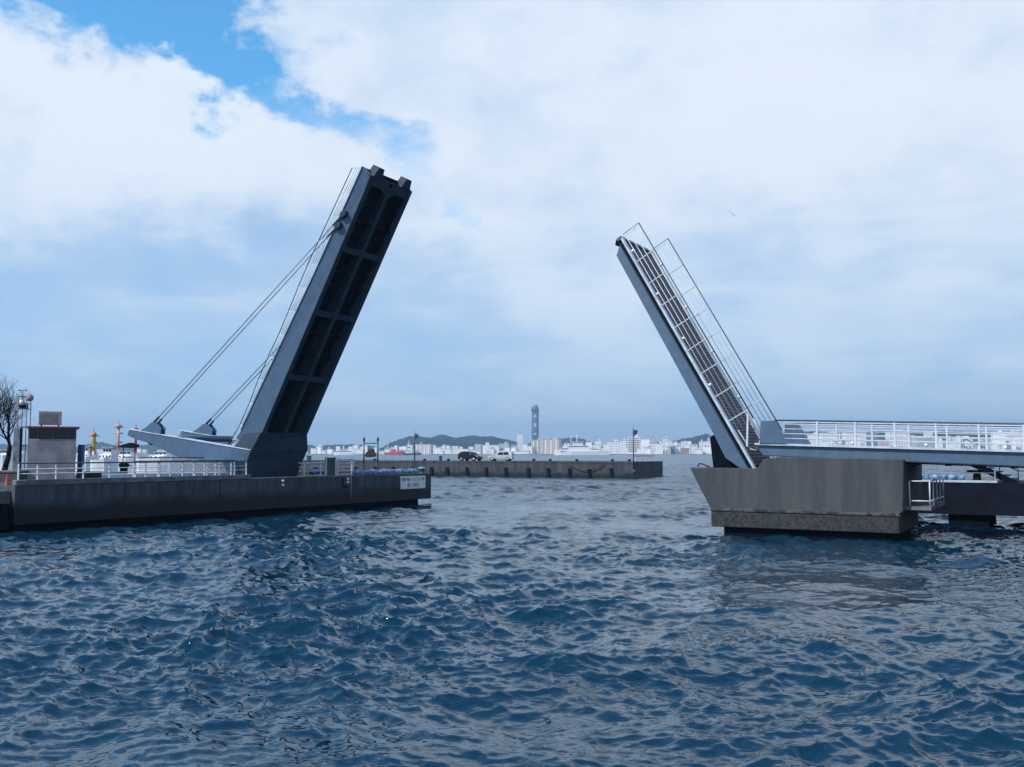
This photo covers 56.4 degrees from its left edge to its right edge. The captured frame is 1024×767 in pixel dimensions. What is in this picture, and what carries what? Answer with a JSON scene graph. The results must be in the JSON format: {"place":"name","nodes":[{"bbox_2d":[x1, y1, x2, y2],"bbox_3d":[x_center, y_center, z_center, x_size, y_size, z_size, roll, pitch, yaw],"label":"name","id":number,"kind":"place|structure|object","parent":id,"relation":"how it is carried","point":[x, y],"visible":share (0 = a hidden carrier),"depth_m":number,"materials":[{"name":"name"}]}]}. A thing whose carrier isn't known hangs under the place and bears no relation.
{"place":"outdoors","nodes":[
{"label":"outdoors","id":0,"kind":"place"},
{"bbox_2d":[0,442,315,453],"bbox_3d":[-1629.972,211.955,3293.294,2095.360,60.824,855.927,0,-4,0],"label":"hill","id":1,"kind":"structure","parent":0,"point":[150,448],"depth_m":3053.96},
{"bbox_2d":[0,473,430,531],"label":"stone quay","id":2,"kind":"structure","parent":0,"point":[49,504],"depth_m":49.35,"materials":[{"name":"concrete"}]},
{"bbox_2d":[0,470,28,481],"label":"planter wall","id":3,"kind":"structure","parent":2,"relation":"on","point":[12,475],"depth_m":48.29,"materials":[{"name":"concrete"}]},
{"bbox_2d":[0,373,29,419],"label":"bare tree","id":4,"kind":"object","parent":2,"relation":"on","point":[9,395],"visible":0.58,"depth_m":57.00,"materials":[{"name":"brown plant"}]},
{"bbox_2d":[0,379,33,469],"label":"bare tree","id":5,"kind":"object","parent":2,"relation":"on","point":[10,408],"visible":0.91,"depth_m":54.83,"materials":[{"name":"brown plant"}]},
{"bbox_2d":[12,428,22,469],"bbox_3d":[-25.760,3.692,49.783,0.395,2.751,0.830,2,-5,-26],"label":"tall cabinet","id":6,"kind":"object","parent":2,"relation":"on","point":[17,445],"visible":0.67,"depth_m":49.47,"materials":[{"name":"grey metal"}]},
{"bbox_2d":[17,389,33,469],"bbox_3d":[-26.797,2.793,52.563,0.946,4.948,0.693,0,-4,0],"label":"loudspeaker mast","id":7,"kind":"object","parent":2,"relation":"on","point":[29,397],"visible":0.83,"depth_m":52.53,"materials":[{"name":"beige metal"}]},
{"bbox_2d":[26,426,79,479],"bbox_3d":[-24.584,3.752,51.145,2.478,2.829,3.100,2,-5,-26],"label":"control hut","id":8,"kind":"object","parent":2,"relation":"on","point":[51,443],"visible":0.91,"depth_m":49.88,"materials":[{"name":"grey concrete"}]},
{"bbox_2d":[30,428,37,438],"bbox_3d":[-24.839,2.599,49.622,0.359,0.568,0.015,2,-5,-26],"label":"window","id":9,"kind":"structure","parent":8,"relation":"in","point":[33,431],"depth_m":49.61,"materials":[{"name":"black glass"}]},
{"bbox_2d":[39,428,52,438],"bbox_3d":[-24.322,2.617,49.871,0.656,0.568,0.015,2,-5,-26],"label":"window","id":10,"kind":"structure","parent":8,"relation":"in","point":[44,433],"depth_m":49.87,"materials":[{"name":"black glass"}]},
{"bbox_2d":[38,411,61,425],"bbox_3d":[-24.345,1.875,50.381,1.094,0.802,0.625,2,-5,-26],"label":"rooftop air conditioner","id":11,"kind":"object","parent":8,"relation":"on","point":[50,417],"visible":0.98,"depth_m":50.12,"materials":[{"name":"beige metal"}]},
{"bbox_2d":[54,428,66,438],"bbox_3d":[-23.693,2.639,50.174,0.608,0.568,0.015,2,-5,-26],"label":"window","id":12,"kind":"structure","parent":8,"relation":"in","point":[59,433],"depth_m":50.16,"materials":[{"name":"black glass"}]},
{"bbox_2d":[68,428,74,438],"bbox_3d":[-23.216,2.655,50.403,0.318,0.568,0.015,2,-5,-26],"label":"window","id":13,"kind":"structure","parent":8,"relation":"in","point":[71,435],"depth_m":50.39,"materials":[{"name":"black glass"}]},
{"bbox_2d":[77,445,84,477],"bbox_3d":[-22.993,4.209,50.979,0.271,1.893,0.300,0,-4,0],"label":"blue panel","id":14,"kind":"object","parent":2,"relation":"on","point":[81,454],"visible":0.78,"depth_m":50.86,"materials":[{"name":"metal"}]},
{"bbox_2d":[76,471,123,477],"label":"wall","id":15,"kind":"structure","parent":2,"relation":"on","point":[92,475],"depth_m":53.27,"materials":[{"name":"concrete"}]},
{"bbox_2d":[118,443,138,470],"bbox_3d":[-22.829,4.551,56.819,1.100,2.060,0.500,0,-4,0],"label":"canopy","id":16,"kind":"object","parent":2,"relation":"on","point":[129,445],"visible":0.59,"depth_m":56.68,"materials":[{"name":"metal"}]},
{"bbox_2d":[17,461,246,479],"bbox_3d":[-18.252,4.266,47.565,0.082,0.764,13.015,-3,-5,33],"label":"quay railing","id":17,"kind":"object","parent":2,"relation":"on","point":[109,467],"visible":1,"depth_m":46.62,"materials":[{"name":"metal"}]},
{"bbox_2d":[102,472,232,477],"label":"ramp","id":18,"kind":"structure","parent":2,"relation":"on","point":[115,475],"depth_m":52.55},
{"bbox_2d":[119,463,128,472],"bbox_3d":[-21.847,4.901,53.786,0.560,0.920,0.560,0,-4,0],"label":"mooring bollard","id":19,"kind":"object","parent":18,"relation":"on","point":[124,465],"visible":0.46,"depth_m":53.61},
{"bbox_2d":[139,457,224,472],"bbox_3d":[-19.049,4.977,56.852,0.071,1.214,6.412,-4,-6,45],"label":"ramp railing","id":20,"kind":"object","parent":18,"relation":"on","point":[175,463],"visible":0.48,"depth_m":56.18,"materials":[{"name":"metal"}]},
{"bbox_2d":[132,460,234,476],"bbox_3d":[-18.081,4.788,53.106,0.089,1.047,6.854,-3,-5,33],"label":"quay railing","id":21,"kind":"object","parent":2,"relation":"on","point":[170,468],"visible":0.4,"depth_m":52.81,"materials":[{"name":"metal"}]},
{"bbox_2d":[128,165,411,476],"bbox_3d":[-15.006,-3.054,58.534,19.437,17.470,4.670,-2,-5,30],"label":"bascule leaf","id":22,"kind":"object","parent":2,"relation":"on","point":[270,440],"visible":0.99,"depth_m":56.15,"materials":[{"name":"paint"}]},
{"bbox_2d":[297,470,308,474],"bbox_3d":[-13.129,5.603,59.980,0.700,0.300,0.500,0,-4,0],"label":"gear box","id":23,"kind":"object","parent":2,"relation":"on","point":[301,473],"visible":0.66,"depth_m":59.73,"materials":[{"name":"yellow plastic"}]},
{"bbox_2d":[298,462,324,475],"bbox_3d":[-12.350,5.308,58.995,0.089,0.867,2.231,-3,-5,33],"label":"gate railing","id":24,"kind":"object","parent":2,"relation":"on","point":[320,466],"visible":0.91,"depth_m":58.93,"materials":[{"name":"metal"}]},
{"bbox_2d":[299,468,324,474],"bbox_3d":[-12.692,5.633,60.813,1.877,0.476,0.618,1,-4,-14],"label":"rolled tarpaulin","id":25,"kind":"object","parent":2,"relation":"on","point":[314,471],"visible":0.63,"depth_m":60.70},
{"bbox_2d":[325,457,336,475],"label":"gate column","id":26,"kind":"structure","parent":2,"relation":"on","point":[330,466],"depth_m":60.30,"materials":[{"name":"metal"}]},
{"bbox_2d":[337,459,353,474],"bbox_3d":[-10.709,5.380,61.532,0.115,1.092,1.578,-3,-5,33],"label":"gate railing","id":27,"kind":"object","parent":2,"relation":"on","point":[351,466],"visible":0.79,"depth_m":61.56,"materials":[{"name":"metal"}]},
{"bbox_2d":[363,437,378,469],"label":"board frame","id":28,"kind":"object","parent":2,"relation":"on","point":[370,453],"visible":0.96,"depth_m":65.80,"materials":[{"name":"teal paint"}]},
{"bbox_2d":[353,468,416,474],"bbox_3d":[-8.349,5.873,63.570,0.470,0.419,6.234,-3,-5,33],"label":"rolled tarpaulin","id":29,"kind":"object","parent":2,"relation":"on","point":[383,471],"visible":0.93,"depth_m":63.26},
{"bbox_2d":[400,476,424,488],"bbox_3d":[-6.717,6.709,64.910,0.056,0.850,2.656,-3,-5,33],"label":"wall sign","id":30,"kind":"object","parent":2,"relation":"attached to","point":[410,482],"visible":1,"depth_m":64.80,"materials":[{"name":"metal"}]},
{"bbox_2d":[418,467,425,472],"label":"mooring bollard","id":31,"kind":"object","parent":2,"relation":"on","point":[421,469],"visible":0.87,"depth_m":67.15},
{"bbox_2d":[311,448,316,453],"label":"building","id":32,"kind":"structure","parent":0,"point":[313,450],"depth_m":1945.24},
{"bbox_2d":[316,444,322,453],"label":"building","id":33,"kind":"structure","parent":0,"point":[319,448],"depth_m":1995.67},
{"bbox_2d":[327,447,333,453],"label":"building","id":34,"kind":"structure","parent":0,"point":[330,451],"depth_m":1995.45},
{"bbox_2d":[323,444,374,451],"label":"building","id":35,"kind":"structure","parent":0,"point":[325,447],"depth_m":2863.69,"materials":[{"name":"concrete"}]},
{"bbox_2d":[356,447,361,453],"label":"building","id":36,"kind":"structure","parent":0,"point":[358,451],"depth_m":1945.12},
{"bbox_2d":[22,454,711,454],"bbox_3d":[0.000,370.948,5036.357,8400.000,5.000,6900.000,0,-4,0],"label":"shore","id":37,"kind":"structure","parent":0,"point":[520,454],"depth_m":1799.49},
{"bbox_2d":[453,447,463,453],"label":"building","id":38,"kind":"structure","parent":37,"relation":"on","point":[457,451],"depth_m":1915.27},
{"bbox_2d":[531,404,538,439],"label":"domed tower","id":39,"kind":"structure","parent":37,"relation":"on","point":[535,421],"depth_m":2442.63,"materials":[{"name":"blue glass"}]},
{"bbox_2d":[646,448,650,453],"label":"building","id":40,"kind":"structure","parent":37,"relation":"on","point":[648,450],"depth_m":1837.54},
{"bbox_2d":[703,446,709,453],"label":"building","id":41,"kind":"structure","parent":37,"relation":"on","point":[706,449],"depth_m":1847.08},
{"bbox_2d":[415,443,434,453],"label":"building","id":42,"kind":"structure","parent":0,"point":[426,448],"depth_m":2094.72,"materials":[{"name":"concrete"}]},
{"bbox_2d":[440,447,451,453],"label":"building","id":43,"kind":"structure","parent":0,"point":[447,450],"depth_m":1895.27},
{"bbox_2d":[379,435,530,450],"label":"hill","id":44,"kind":"structure","parent":0,"point":[465,442],"depth_m":2573.77,"materials":[{"name":"plant"}]},
{"bbox_2d":[474,444,482,453],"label":"building","id":45,"kind":"structure","parent":0,"point":[478,446],"depth_m":2046.00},
{"bbox_2d":[485,442,488,453],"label":"building","id":46,"kind":"structure","parent":0,"point":[486,446],"depth_m":1980.62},
{"bbox_2d":[483,445,499,453],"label":"building","id":47,"kind":"structure","parent":0,"point":[496,448],"depth_m":1995.29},
{"bbox_2d":[499,442,509,450],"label":"building","id":48,"kind":"structure","parent":0,"point":[504,445],"depth_m":2016.29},
{"bbox_2d":[0,455,1023,766],"bbox_3d":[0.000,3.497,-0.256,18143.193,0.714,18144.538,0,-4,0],"label":"water","id":49,"kind":"structure","parent":0,"point":[536,621],"depth_m":18.23,"materials":[{"name":"blue liquid"}]},
{"bbox_2d":[0,490,9,528],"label":"quay","id":50,"kind":"object","parent":49,"relation":"in","point":[4,507],"visible":1,"depth_m":41.77,"materials":[{"name":"concrete"}]},
{"bbox_2d":[5,475,9,484],"bbox_3d":[-22.605,4.428,42.791,0.400,0.680,0.400,0,-4,0],"label":"traffic cone","id":51,"kind":"object","parent":50,"relation":"on","point":[7,481],"visible":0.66,"depth_m":42.75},
{"bbox_2d":[0,449,12,469],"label":"work boat","id":52,"kind":"object","parent":49,"relation":"on","point":[3,454],"visible":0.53,"depth_m":95.08,"materials":[{"name":"white paint"}]},
{"bbox_2d":[75,427,101,474],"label":"work boat","id":53,"kind":"object","parent":49,"relation":"on","point":[88,452],"visible":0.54,"depth_m":94.30,"materials":[{"name":"white paint"}]},
{"bbox_2d":[90,447,119,470],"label":"work boat","id":54,"kind":"object","parent":49,"relation":"on","point":[110,454],"visible":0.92,"depth_m":87.02,"materials":[{"name":"white paint"}]},
{"bbox_2d":[101,420,146,472],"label":"work boat","id":55,"kind":"object","parent":49,"relation":"on","point":[126,453],"visible":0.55,"depth_m":104.10,"materials":[{"name":"white paint"}]},
{"bbox_2d":[134,428,154,458],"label":"work boat","id":56,"kind":"object","parent":49,"relation":"on","point":[137,453],"visible":0.17,"depth_m":111.32,"materials":[{"name":"white paint"}]},
{"bbox_2d":[136,450,179,472],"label":"work boat","id":57,"kind":"object","parent":49,"relation":"on","point":[162,454],"visible":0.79,"depth_m":96.90,"materials":[{"name":"white paint"}]},
{"bbox_2d":[163,450,225,471],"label":"work boat","id":58,"kind":"object","parent":49,"relation":"on","point":[196,465],"visible":0.04,"depth_m":123.55,"materials":[{"name":"white paint"}]},
{"bbox_2d":[334,446,353,454],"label":"white ferry","id":59,"kind":"object","parent":49,"relation":"on","point":[343,451],"visible":0.86,"depth_m":1727.62,"materials":[{"name":"paint"}]},
{"bbox_2d":[384,444,404,454],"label":"cargo ship","id":60,"kind":"object","parent":49,"relation":"on","point":[392,452],"visible":0.91,"depth_m":1732.74,"materials":[{"name":"white paint"}]},
{"bbox_2d":[403,443,420,454],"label":"tug ship","id":61,"kind":"object","parent":49,"relation":"on","point":[408,451],"visible":0.88,"depth_m":1722.77,"materials":[{"name":"white paint"}]},
{"bbox_2d":[299,460,662,477],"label":"breakwater","id":62,"kind":"object","parent":49,"relation":"in","point":[604,469],"visible":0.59,"depth_m":140.73,"materials":[{"name":"concrete"}]},
{"bbox_2d":[413,433,418,460],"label":"lamp post","id":63,"kind":"object","parent":62,"relation":"on","point":[415,438],"visible":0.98,"depth_m":147.98,"materials":[{"name":"grey metal"}]},
{"bbox_2d":[458,451,482,460],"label":"parked car","id":64,"kind":"object","parent":62,"relation":"on","point":[467,455],"visible":0.99,"depth_m":145.99,"materials":[{"name":"black paint"}]},
{"bbox_2d":[488,451,513,460],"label":"parked car","id":65,"kind":"object","parent":62,"relation":"on","point":[507,455],"visible":0.97,"depth_m":143.80,"materials":[{"name":"silver metal"}]},
{"bbox_2d":[568,462,602,469],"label":"hanging rope","id":66,"kind":"object","parent":62,"relation":"hanging from","point":[585,469],"visible":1,"depth_m":135.73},
{"bbox_2d":[632,429,637,471],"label":"lamp post","id":67,"kind":"object","parent":62,"relation":"on","point":[634,434],"visible":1,"depth_m":133.37,"materials":[{"name":"grey metal"}]},
{"bbox_2d":[554,440,609,454],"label":"patrol ship","id":68,"kind":"object","parent":49,"relation":"on","point":[577,448],"visible":0.91,"depth_m":1725.47,"materials":[{"name":"white paint"}]},
{"bbox_2d":[690,457,921,541],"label":"bridge pier","id":69,"kind":"structure","parent":49,"relation":"in","point":[812,498],"depth_m":39.44,"materials":[{"name":"concrete"}]},
{"bbox_2d":[615,223,781,467],"bbox_3d":[8.768,-1.745,44.631,6.745,11.467,4.160,-2,-5,30],"label":"bascule leaf","id":70,"kind":"object","parent":69,"relation":"on","point":[735,437],"visible":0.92,"depth_m":43.65,"materials":[{"name":"paint"}]},
{"bbox_2d":[754,420,1023,467],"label":"approach span","id":71,"kind":"object","parent":69,"relation":"on","point":[792,440],"visible":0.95,"depth_m":38.77,"materials":[{"name":"paint"}]},
{"bbox_2d":[905,478,944,510],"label":"service platform","id":72,"kind":"structure","parent":69,"relation":"on","point":[930,504],"depth_m":38.62,"materials":[{"name":"metal"}]},
{"bbox_2d":[918,480,1023,527],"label":"piled wharf","id":73,"kind":"structure","parent":49,"relation":"in","point":[976,503],"depth_m":44.79,"materials":[{"name":"concrete"}]},
{"bbox_2d":[922,474,964,479],"bbox_3d":[21.504,4.782,48.570,2.822,0.340,0.475,-2,-5,30],"label":"rolled tarpaulin","id":74,"kind":"object","parent":73,"relation":"on","point":[944,476],"visible":0.52,"depth_m":48.20,"materials":[{"name":"plastic"}]},
{"bbox_2d":[922,465,995,480],"bbox_3d":[20.954,4.066,45.582,3.771,1.113,0.067,-2,-5,30],"label":"dark railing","id":75,"kind":"object","parent":73,"relation":"on","point":[965,472],"visible":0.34,"depth_m":45.52,"materials":[{"name":"grey metal"}]},
{"bbox_2d":[967,470,983,479],"bbox_3d":[22.163,4.407,45.550,0.839,0.570,0.592,-3,-5,32],"label":"cleat stand","id":76,"kind":"object","parent":73,"relation":"on","point":[976,474],"visible":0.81,"depth_m":45.43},
{"bbox_2d":[963,439,1023,482],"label":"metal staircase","id":77,"kind":"structure","parent":73,"relation":"on","point":[1000,476],"depth_m":45.18,"materials":[{"name":"metal"}]},
{"bbox_2d":[0,0,1023,447],"label":"sky","id":78,"kind":"structure","parent":0,"point":[165,165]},
{"bbox_2d":[517,434,522,450],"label":"building","id":79,"kind":"structure","parent":0,"point":[520,442],"depth_m":2046.30,"materials":[{"name":"white concrete"}]},
{"bbox_2d":[511,451,529,453],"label":"building","id":80,"kind":"structure","parent":0,"point":[521,452],"depth_m":1844.31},
{"bbox_2d":[527,446,531,453],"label":"building","id":81,"kind":"structure","parent":0,"point":[529,448],"depth_m":1945.32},
{"bbox_2d":[531,438,542,453],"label":"building","id":82,"kind":"structure","parent":0,"point":[537,446],"depth_m":1955.48,"materials":[{"name":"concrete"}]},
{"bbox_2d":[543,438,561,453],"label":"building","id":83,"kind":"structure","parent":0,"point":[550,446],"depth_m":1947.08,"materials":[{"name":"concrete"}]},
{"bbox_2d":[528,437,602,447],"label":"hill","id":84,"kind":"structure","parent":0,"point":[570,440],"depth_m":2963.68,"materials":[{"name":"plant"}]},
{"bbox_2d":[586,440,591,450],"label":"building","id":85,"kind":"structure","parent":0,"point":[588,443],"depth_m":2045.67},
{"bbox_2d":[592,444,599,450],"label":"building","id":86,"kind":"structure","parent":0,"point":[596,446],"depth_m":1945.62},
{"bbox_2d":[607,440,620,453],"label":"building","id":87,"kind":"structure","parent":0,"point":[613,447],"depth_m":1895.95,"materials":[{"name":"concrete"}]},
{"bbox_2d":[620,438,626,453],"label":"building","id":88,"kind":"structure","parent":0,"point":[623,446],"depth_m":1995.83,"materials":[{"name":"concrete"}]},
{"bbox_2d":[627,435,639,453],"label":"building","id":89,"kind":"structure","parent":0,"point":[630,444],"depth_m":1896.28,"materials":[{"name":"white concrete"}]},
{"bbox_2d":[641,437,650,453],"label":"building","id":90,"kind":"structure","parent":0,"point":[645,442],"depth_m":1997.02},
{"bbox_2d":[649,443,654,453],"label":"building","id":91,"kind":"structure","parent":0,"point":[652,448],"depth_m":1877.54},
{"bbox_2d":[655,442,662,453],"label":"building","id":92,"kind":"structure","parent":0,"point":[659,448],"depth_m":1875.77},
{"bbox_2d":[663,436,667,453],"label":"building","id":93,"kind":"structure","parent":0,"point":[665,440],"depth_m":2046.39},
{"bbox_2d":[667,445,670,453],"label":"building","id":94,"kind":"structure","parent":0,"point":[668,449],"depth_m":1855.72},
{"bbox_2d":[671,447,675,453],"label":"building","id":95,"kind":"structure","parent":0,"point":[673,450],"depth_m":1865.34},
{"bbox_2d":[676,444,681,453],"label":"building","id":96,"kind":"structure","parent":0,"point":[678,447],"depth_m":1875.82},
{"bbox_2d":[680,448,688,453],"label":"building","id":97,"kind":"structure","parent":0,"point":[684,450],"depth_m":1845.66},
{"bbox_2d":[691,445,696,453],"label":"building","id":98,"kind":"structure","parent":0,"point":[694,447],"depth_m":1878.33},
{"bbox_2d":[695,449,702,453],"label":"building","id":99,"kind":"structure","parent":0,"point":[698,451],"depth_m":1835.72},
{"bbox_2d":[699,441,704,448],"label":"building","id":100,"kind":"structure","parent":0,"point":[701,444],"depth_m":2037.43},
{"bbox_2d":[807,433,818,444],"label":"building","id":101,"kind":"structure","parent":0,"point":[812,441],"depth_m":1947.01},
{"bbox_2d":[657,431,990,447],"bbox_3d":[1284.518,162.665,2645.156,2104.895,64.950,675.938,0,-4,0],"label":"hill","id":102,"kind":"structure","parent":0,"point":[696,439],"depth_m":2509.42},
{"bbox_2d":[819,432,840,444],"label":"building","id":103,"kind":"structure","parent":0,"point":[830,442],"depth_m":1897.37,"materials":[{"name":"concrete"}]},
{"bbox_2d":[841,432,866,445],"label":"building","id":104,"kind":"structure","parent":0,"point":[848,436],"depth_m":1897.58,"materials":[{"name":"concrete"}]},
{"bbox_2d":[866,433,877,445],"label":"building","id":105,"kind":"structure","parent":0,"point":[869,442],"depth_m":1896.98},
{"bbox_2d":[878,442,888,445],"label":"building","id":106,"kind":"structure","parent":0,"point":[883,443],"depth_m":1846.52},
{"bbox_2d":[885,430,907,446],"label":"building","id":107,"kind":"structure","parent":0,"point":[901,444],"depth_m":1897.27,"materials":[{"name":"concrete"}]},
{"bbox_2d":[910,435,914,446],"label":"building","id":108,"kind":"structure","parent":0,"point":[911,443],"depth_m":1846.69,"materials":[{"name":"white concrete"}]},
{"bbox_2d":[915,437,934,449],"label":"building","id":109,"kind":"structure","parent":0,"point":[931,445],"depth_m":1876.63,"materials":[{"name":"concrete"}]},
{"bbox_2d":[942,440,953,447],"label":"building","id":110,"kind":"structure","parent":0,"point":[950,445],"depth_m":1846.47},
{"bbox_2d":[956,435,960,447],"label":"building","id":111,"kind":"structure","parent":0,"point":[958,445],"depth_m":1884.30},
{"bbox_2d":[951,436,972,448],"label":"building","id":112,"kind":"structure","parent":0,"point":[970,446],"depth_m":1896.78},
{"bbox_2d":[973,441,989,448],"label":"building","id":113,"kind":"structure","parent":0,"point":[975,446],"depth_m":1846.79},
{"bbox_2d":[991,430,1004,449],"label":"building","id":114,"kind":"structure","parent":0,"point":[996,441],"depth_m":1898.16,"materials":[{"name":"concrete"}]},
{"bbox_2d":[1004,430,1022,449],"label":"building","id":115,"kind":"structure","parent":0,"point":[1009,441],"depth_m":1917.31,"materials":[{"name":"concrete"}]},
{"bbox_2d":[1011,437,1015,449],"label":"building","id":116,"kind":"structure","parent":0,"point":[1013,447],"depth_m":1858.12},
{"bbox_2d":[1016,440,1020,449],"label":"building","id":117,"kind":"structure","parent":0,"point":[1018,447],"depth_m":1879.20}
]}

